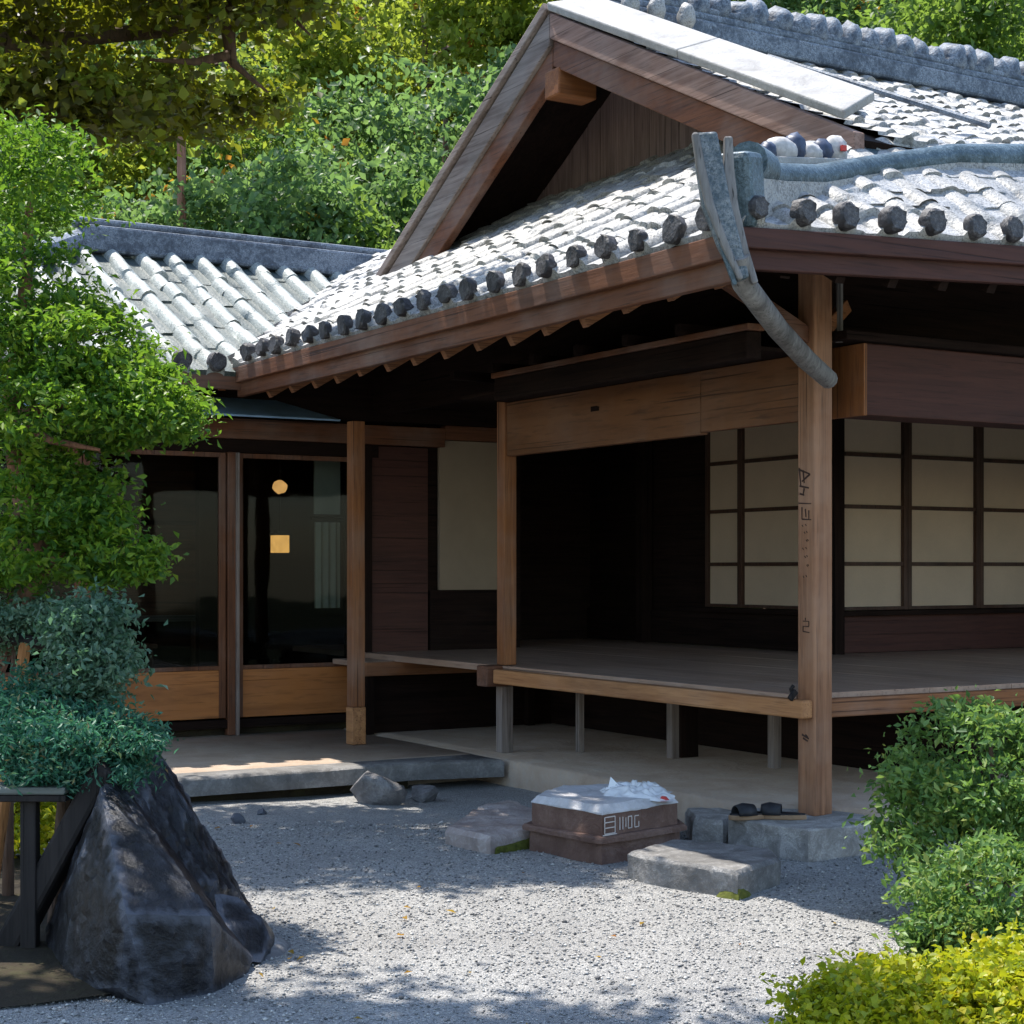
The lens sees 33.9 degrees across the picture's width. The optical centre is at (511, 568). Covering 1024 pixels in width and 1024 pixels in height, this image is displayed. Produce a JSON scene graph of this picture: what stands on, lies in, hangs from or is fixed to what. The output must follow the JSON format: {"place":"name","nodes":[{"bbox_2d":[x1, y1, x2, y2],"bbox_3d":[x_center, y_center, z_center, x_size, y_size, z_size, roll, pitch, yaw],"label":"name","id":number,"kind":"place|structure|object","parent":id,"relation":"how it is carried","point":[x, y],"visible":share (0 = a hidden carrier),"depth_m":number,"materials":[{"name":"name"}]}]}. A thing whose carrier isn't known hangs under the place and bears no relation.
{"place":"outdoors","nodes":[
{"label":"outdoors","id":0,"kind":"place"},
{"bbox_2d":[0,855,110,1006],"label":"soil ground","id":1,"kind":"structure","parent":0,"point":[39,974],"depth_m":6.46,"materials":[{"name":"brown soil"}]},
{"bbox_2d":[0,632,46,874],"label":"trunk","id":2,"kind":"object","parent":1,"relation":"on","point":[23,653],"visible":0.42,"depth_m":7.73,"materials":[{"name":"brown wood"}]},
{"bbox_2d":[0,587,73,895],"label":"leafy shrub","id":3,"kind":"object","parent":1,"relation":"on","point":[11,616],"visible":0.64,"depth_m":7.86,"materials":[{"name":"green plant"}]},
{"bbox_2d":[0,774,73,857],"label":"ground shrub","id":4,"kind":"object","parent":1,"relation":"on","point":[47,816],"visible":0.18,"depth_m":8.95,"materials":[{"name":"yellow plant"}]},
{"bbox_2d":[0,657,184,922],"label":"juniper","id":5,"kind":"object","parent":1,"relation":"on","point":[67,746],"visible":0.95,"depth_m":6.89,"materials":[{"name":"green plant"}]},
{"bbox_2d":[21,576,167,717],"bbox_3d":[-1.823,0.814,7.300,0.658,1.573,0.685,0,0,0],"label":"upright shrub","id":6,"kind":"object","parent":1,"relation":"on","point":[83,634],"visible":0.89,"depth_m":7.20,"materials":[{"name":"green plant"}]},
{"bbox_2d":[0,104,232,682],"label":"garden tree","id":7,"kind":"object","parent":1,"relation":"on","point":[112,393],"visible":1,"depth_m":7.70,"materials":[{"name":"green plant"}]},
{"bbox_2d":[6,642,157,671],"bbox_3d":[-3.964,0.880,14.520,1.710,0.440,0.460,0,0,-31],"label":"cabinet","id":8,"kind":"object","parent":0,"point":[151,646],"visible":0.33,"depth_m":14.69,"materials":[{"name":"brown wood"}]},
{"bbox_2d":[0,780,1023,1023],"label":"gravel ground","id":9,"kind":"structure","parent":0,"point":[454,802],"depth_m":7.42,"materials":[{"name":"grey gravel"}]},
{"bbox_2d":[0,782,75,947],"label":"plank shelf","id":10,"kind":"object","parent":9,"relation":"on","point":[29,859],"visible":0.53,"depth_m":6.86,"materials":[{"name":"wood"}]},
{"bbox_2d":[0,760,116,945],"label":"leaning log","id":11,"kind":"object","parent":9,"relation":"on","point":[53,864],"visible":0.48,"depth_m":6.86,"materials":[{"name":"brown wood"}]},
{"bbox_2d":[45,781,252,1004],"bbox_3d":[-1.491,1.255,6.758,0.911,0.801,1.281,0,0,0],"label":"boulder","id":12,"kind":"object","parent":9,"relation":"on","point":[135,917],"visible":0.91,"depth_m":6.35,"materials":[{"name":"grey stone"}]},
{"bbox_2d":[125,754,252,909],"bbox_3d":[-1.556,1.225,7.478,0.695,0.893,1.058,0,0,0],"label":"boulder","id":13,"kind":"object","parent":9,"relation":"on","point":[167,807],"visible":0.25,"depth_m":7.33,"materials":[{"name":"grey stone"}]},
{"bbox_2d":[0,0,379,172],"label":"maple tree","id":14,"kind":"object","parent":9,"relation":"on","point":[99,98],"visible":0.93,"depth_m":11.29,"materials":[{"name":"green plant"}]},
{"bbox_2d":[230,813,245,823],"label":"dark pebble","id":15,"kind":"object","parent":9,"relation":"on","point":[237,818],"visible":0.95,"depth_m":10.57,"materials":[{"name":"grey stone"}]},
{"bbox_2d":[215,894,274,961],"bbox_3d":[-1.120,1.504,7.001,0.253,0.296,0.603,0,0,0],"label":"rock","id":16,"kind":"object","parent":9,"relation":"on","point":[250,929],"visible":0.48,"depth_m":6.91,"materials":[{"name":"grey stone"}]},
{"bbox_2d":[257,808,266,814],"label":"dark pebble","id":17,"kind":"object","parent":9,"relation":"on","point":[261,811],"visible":0.98,"depth_m":10.93,"materials":[{"name":"grey stone"}]},
{"bbox_2d":[264,932,292,960],"bbox_3d":[-0.970,1.584,7.023,0.139,0.116,0.360,0,0,0],"label":"rock","id":18,"kind":"object","parent":9,"relation":"on","point":[281,946],"visible":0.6,"depth_m":7.03,"materials":[{"name":"grey stone"}]},
{"bbox_2d":[350,771,407,805],"bbox_3d":[-0.923,1.507,11.430,0.404,0.260,0.251,0,0,31],"label":"round stone","id":19,"kind":"object","parent":9,"relation":"on","point":[369,788],"visible":0.91,"depth_m":11.35,"materials":[{"name":"grey stone"}]},
{"bbox_2d":[410,785,438,802],"bbox_3d":[-0.603,1.564,11.632,0.193,0.128,0.178,0,0,0],"label":"kerb boulder","id":20,"kind":"object","parent":9,"relation":"on","point":[423,793],"visible":0.99,"depth_m":11.59,"materials":[{"name":"grey stone"}]},
{"bbox_2d":[445,800,531,854],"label":"stepping slab","id":21,"kind":"structure","parent":9,"relation":"on","point":[488,828],"depth_m":9.72,"materials":[{"name":"grey stone"}]},
{"bbox_2d":[495,838,529,853],"bbox_3d":[0.019,1.579,9.560,0.108,0.087,0.394,0,0,39],"label":"moss patch","id":22,"kind":"object","parent":21,"relation":"on","point":[520,845],"visible":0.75,"depth_m":9.51,"materials":[{"name":"green plant"}]},
{"bbox_2d":[14,713,1022,841],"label":"apron","id":23,"kind":"object","parent":9,"relation":"on","point":[541,758],"visible":0.43,"depth_m":12.15,"materials":[{"name":"concrete"}]},
{"bbox_2d":[0,216,534,744],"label":"side wing","id":24,"kind":"structure","parent":23,"relation":"on","point":[422,530],"depth_m":14.96,"materials":[{"name":"brown wood"}]},
{"bbox_2d":[0,447,81,689],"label":"sliding door","id":25,"kind":"structure","parent":24,"relation":"in","point":[7,674],"depth_m":13.49,"materials":[{"name":"brown wood"}]},
{"bbox_2d":[82,449,225,721],"bbox_3d":[-2.939,0.138,13.853,1.215,2.235,0.044,0,0,-31],"label":"sliding door","id":26,"kind":"structure","parent":24,"relation":"in","point":[196,692],"depth_m":14.02,"materials":[{"name":"brown wood"}]},
{"bbox_2d":[272,460,286,493],"bbox_3d":[-2.143,-0.994,15.502,0.147,0.607,0.102,0,0,-31],"label":"round lamp","id":27,"kind":"object","parent":24,"relation":"hanging from","point":[279,486],"visible":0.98,"depth_m":15.47,"materials":[{"name":"yellow paper"}]},
{"bbox_2d":[269,531,290,554],"bbox_3d":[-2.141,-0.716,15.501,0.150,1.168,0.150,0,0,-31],"label":"paper lantern","id":28,"kind":"object","parent":24,"relation":"hanging from","point":[279,542],"visible":0.91,"depth_m":15.45,"materials":[{"name":"yellow paper"}]},
{"bbox_2d":[240,453,347,716],"bbox_3d":[-1.849,0.138,14.510,1.140,2.235,0.044,0,0,-31],"label":"sliding door","id":29,"kind":"structure","parent":24,"relation":"in","point":[292,688],"depth_m":14.44,"materials":[{"name":"brown wood"}]},
{"bbox_2d":[310,456,342,607],"bbox_3d":[-1.660,-0.352,15.093,0.310,1.405,0.045,0,0,-31],"label":"curtain","id":30,"kind":"object","parent":24,"relation":"hanging from","point":[326,539],"visible":0.87,"depth_m":15.09,"materials":[{"name":"fabric"}]},
{"bbox_2d":[372,446,427,651],"bbox_3d":[-1.010,-0.165,15.026,0.565,1.850,0.040,0,0,-31],"label":"board door","id":31,"kind":"structure","parent":24,"relation":"in","point":[399,474],"depth_m":15.01,"materials":[{"name":"brown wood"}]},
{"bbox_2d":[196,0,1023,815],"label":"tea pavilion","id":32,"kind":"structure","parent":23,"relation":"on","point":[710,312],"depth_m":12.32,"materials":[{"name":"brown wood"}]},
{"bbox_2d":[705,429,739,607],"bbox_3d":[2.006,-0.545,15.875,0.060,1.810,0.516,0,0,-31],"label":"shoji door","id":33,"kind":"structure","parent":32,"relation":"in","point":[721,447],"depth_m":15.92,"materials":[{"name":"beige paper"}]},
{"bbox_2d":[739,422,797,608],"bbox_3d":[2.452,-0.545,15.139,0.060,1.810,1.200,0,0,-31],"label":"shoji door","id":34,"kind":"structure","parent":32,"relation":"in","point":[768,455],"depth_m":15.33,"materials":[{"name":"beige paper"}]},
{"bbox_2d":[845,419,907,610],"bbox_3d":[3.157,-0.545,14.758,0.816,1.810,0.060,0,0,-31],"label":"shoji door","id":35,"kind":"structure","parent":32,"relation":"in","point":[876,452],"depth_m":14.80,"materials":[{"name":"beige paper"}]},
{"bbox_2d":[908,423,979,608],"bbox_3d":[3.893,-0.545,15.201,0.896,1.810,0.060,0,0,-31],"label":"shoji door","id":36,"kind":"structure","parent":32,"relation":"in","point":[944,460],"depth_m":15.22,"materials":[{"name":"beige paper"}]},
{"bbox_2d":[980,427,1023,607],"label":"shoji door","id":37,"kind":"structure","parent":32,"relation":"in","point":[1001,449],"depth_m":15.61,"materials":[{"name":"beige paper"}]},
{"bbox_2d":[215,825,887,1023],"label":"fallen leaves","id":38,"kind":"object","parent":9,"relation":"on","point":[292,950],"visible":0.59,"depth_m":7.26,"materials":[{"name":"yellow plant"}]},
{"bbox_2d":[522,782,686,864],"bbox_3d":[0.594,1.456,9.728,1.119,0.365,0.870,0,0,-43],"label":"storage box","id":39,"kind":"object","parent":9,"relation":"on","point":[592,823],"depth_m":9.30,"materials":[{"name":"brown stone"}]},
{"bbox_2d":[599,777,674,801],"bbox_3d":[0.704,1.244,9.620,0.464,0.109,0.514,0,0,0],"label":"plastic bag","id":40,"kind":"object","parent":39,"relation":"on","point":[642,789],"visible":0.98,"depth_m":9.51,"materials":[{"name":"white plastic"}]},
{"bbox_2d":[627,840,780,895],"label":"stepping slab","id":41,"kind":"structure","parent":9,"relation":"on","point":[710,868],"depth_m":8.44,"materials":[{"name":"stone"}]},
{"bbox_2d":[716,889,750,900],"bbox_3d":[1.080,1.584,8.205,0.141,0.076,0.148,0,0,38],"label":"moss patch","id":42,"kind":"object","parent":41,"relation":"on","point":[743,894],"visible":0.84,"depth_m":8.15,"materials":[{"name":"green plant"}]},
{"bbox_2d":[684,807,730,843],"bbox_3d":[1.225,1.540,9.975,0.358,0.196,0.544,0,0,0],"label":"packing stone","id":43,"kind":"object","parent":9,"relation":"on","point":[702,824],"visible":0.55,"depth_m":9.80,"materials":[{"name":"stone"}]},
{"bbox_2d":[728,808,872,861],"bbox_3d":[1.677,1.527,9.663,0.731,0.215,0.841,0,0,-40],"label":"foot stone","id":44,"kind":"object","parent":9,"relation":"on","point":[814,838],"visible":0.62,"depth_m":9.33,"materials":[{"name":"stone"}]},
{"bbox_2d":[728,803,763,820],"bbox_3d":[1.370,1.377,9.580,0.298,0.094,0.122,0,0,-20],"label":"sandal","id":45,"kind":"object","parent":44,"relation":"on","point":[743,811],"visible":0.88,"depth_m":9.52,"materials":[{"name":"black fabric"}]},
{"bbox_2d":[760,802,806,819],"bbox_3d":[1.530,1.377,9.580,0.298,0.094,0.122,0,0,15],"label":"sandal","id":46,"kind":"object","parent":44,"relation":"on","point":[771,810],"visible":0.93,"depth_m":9.54,"materials":[{"name":"beige wood"}]},
{"bbox_2d":[759,908,1023,1023],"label":"golden hedge","id":47,"kind":"object","parent":9,"relation":"on","point":[954,985],"visible":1,"depth_m":5.42,"materials":[{"name":"yellow plant"}]},
{"bbox_2d":[842,684,1023,906],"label":"azalea bush","id":48,"kind":"object","parent":9,"relation":"on","point":[916,783],"visible":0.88,"depth_m":7.38,"materials":[{"name":"green plant"}]},
{"bbox_2d":[871,826,1023,958],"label":"azalea bush","id":49,"kind":"object","parent":9,"relation":"on","point":[947,909],"visible":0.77,"depth_m":6.58,"materials":[{"name":"green plant"}]},
{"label":"forest ground","id":50,"kind":"structure","parent":0,"visible":0},
{"bbox_2d":[0,136,124,240],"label":"forest tree","id":51,"kind":"object","parent":50,"relation":"on","point":[39,239],"visible":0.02,"depth_m":26.07,"materials":[{"name":"green plant"}]},
{"bbox_2d":[0,184,156,246],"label":"forest tree","id":52,"kind":"object","parent":50,"relation":"on","point":[108,198],"visible":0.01,"depth_m":22.63,"materials":[{"name":"green plant"}]},
{"bbox_2d":[3,6,157,62],"bbox_3d":[-9.325,-8.034,30.864,6.605,6.100,5.872,0,0,-23],"label":"forest tree","id":53,"kind":"object","parent":50,"relation":"on","point":[97,45],"depth_m":30.11,"materials":[{"name":"green plant"}]},
{"bbox_2d":[9,0,288,166],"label":"forest tree","id":54,"kind":"object","parent":50,"relation":"on","point":[221,50],"visible":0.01,"depth_m":30.62,"materials":[{"name":"green plant"}]},
{"bbox_2d":[19,45,294,234],"bbox_3d":[-5.589,-5.822,27.534,5.407,6.076,5.866,0,0,-32],"label":"forest tree","id":55,"kind":"object","parent":50,"relation":"on","point":[129,175],"visible":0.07,"depth_m":25.95,"materials":[{"name":"green plant"}]},
{"bbox_2d":[123,6,259,227],"bbox_3d":[-4.477,-3.545,22.735,2.365,9.892,2.215,0,0,0],"label":"slender tree","id":56,"kind":"object","parent":50,"relation":"on","point":[181,166],"visible":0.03,"depth_m":22.55,"materials":[{"name":"brown plant"}]},
{"bbox_2d":[129,0,298,88],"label":"forest tree","id":57,"kind":"object","parent":50,"relation":"on","point":[248,51],"visible":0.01,"depth_m":35.24,"materials":[{"name":"green plant"}]},
{"bbox_2d":[112,118,442,248],"bbox_3d":[-3.299,-3.435,24.197,5.267,6.005,5.108,0,0,-45],"label":"forest tree","id":58,"kind":"object","parent":50,"relation":"on","point":[261,210],"visible":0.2,"depth_m":22.47,"materials":[{"name":"green plant"}]},
{"bbox_2d":[164,107,441,226],"bbox_3d":[-3.124,-4.507,26.478,5.050,5.165,4.669,0,0,-24],"label":"forest tree","id":59,"kind":"object","parent":50,"relation":"on","point":[209,154],"visible":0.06,"depth_m":24.85,"materials":[{"name":"green plant"}]},
{"bbox_2d":[204,0,434,85],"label":"forest tree","id":60,"kind":"object","parent":50,"relation":"on","point":[365,9],"depth_m":34.74,"materials":[{"name":"green plant"}]},
{"bbox_2d":[203,0,450,170],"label":"forest tree","id":61,"kind":"object","parent":50,"relation":"on","point":[314,69],"visible":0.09,"depth_m":29.86,"materials":[{"name":"green plant"}]},
{"bbox_2d":[277,175,429,249],"bbox_3d":[-1.179,-2.630,23.958,5.350,5.575,4.662,0,0,-13],"label":"forest tree","id":62,"kind":"object","parent":50,"relation":"on","point":[378,232],"visible":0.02,"depth_m":22.61,"materials":[{"name":"green plant"}]},
{"bbox_2d":[259,39,516,236],"bbox_3d":[-1.033,-5.333,26.831,6.529,7.044,5.804,0,0,-11],"label":"forest tree","id":63,"kind":"object","parent":50,"relation":"on","point":[406,110],"visible":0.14,"depth_m":26.09,"materials":[{"name":"green plant"}]},
{"bbox_2d":[287,0,545,164],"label":"forest tree","id":64,"kind":"object","parent":50,"relation":"on","point":[486,36],"visible":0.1,"depth_m":29.29,"materials":[{"name":"green plant"}]},
{"bbox_2d":[326,0,559,63],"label":"forest tree","id":65,"kind":"object","parent":50,"relation":"on","point":[386,6],"visible":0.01,"depth_m":33.46,"materials":[{"name":"green plant"}]},
{"bbox_2d":[427,69,501,181],"bbox_3d":[1.286,-5.526,27.127,6.303,7.178,5.603,0,0,34],"label":"forest tree","id":66,"kind":"object","parent":50,"relation":"on","point":[455,134],"depth_m":26.91,"materials":[{"name":"green plant"}]},
{"bbox_2d":[440,0,554,117],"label":"forest tree","id":67,"kind":"object","parent":50,"relation":"on","point":[525,20],"depth_m":29.44,"materials":[{"name":"green plant"}]},
{"bbox_2d":[730,0,917,34],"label":"forest tree","id":68,"kind":"object","parent":50,"relation":"on","point":[814,6],"visible":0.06,"depth_m":32.77,"materials":[{"name":"green plant"}]},
{"bbox_2d":[778,0,1023,56],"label":"forest tree","id":69,"kind":"object","parent":50,"relation":"on","point":[881,5],"depth_m":34.83,"materials":[{"name":"green plant"}]},
{"bbox_2d":[801,0,1023,61],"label":"forest tree","id":70,"kind":"object","parent":50,"relation":"on","point":[973,30],"visible":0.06,"depth_m":27.96,"materials":[{"name":"green plant"}]},
{"bbox_2d":[954,21,1023,61],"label":"forest tree","id":71,"kind":"object","parent":50,"relation":"on","point":[1018,49],"depth_m":29.70,"materials":[{"name":"green plant"}]},
{"bbox_2d":[984,6,1023,53],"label":"forest tree","id":72,"kind":"object","parent":50,"relation":"on","point":[1010,25],"visible":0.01,"depth_m":34.20,"materials":[{"name":"green plant"}]}
]}

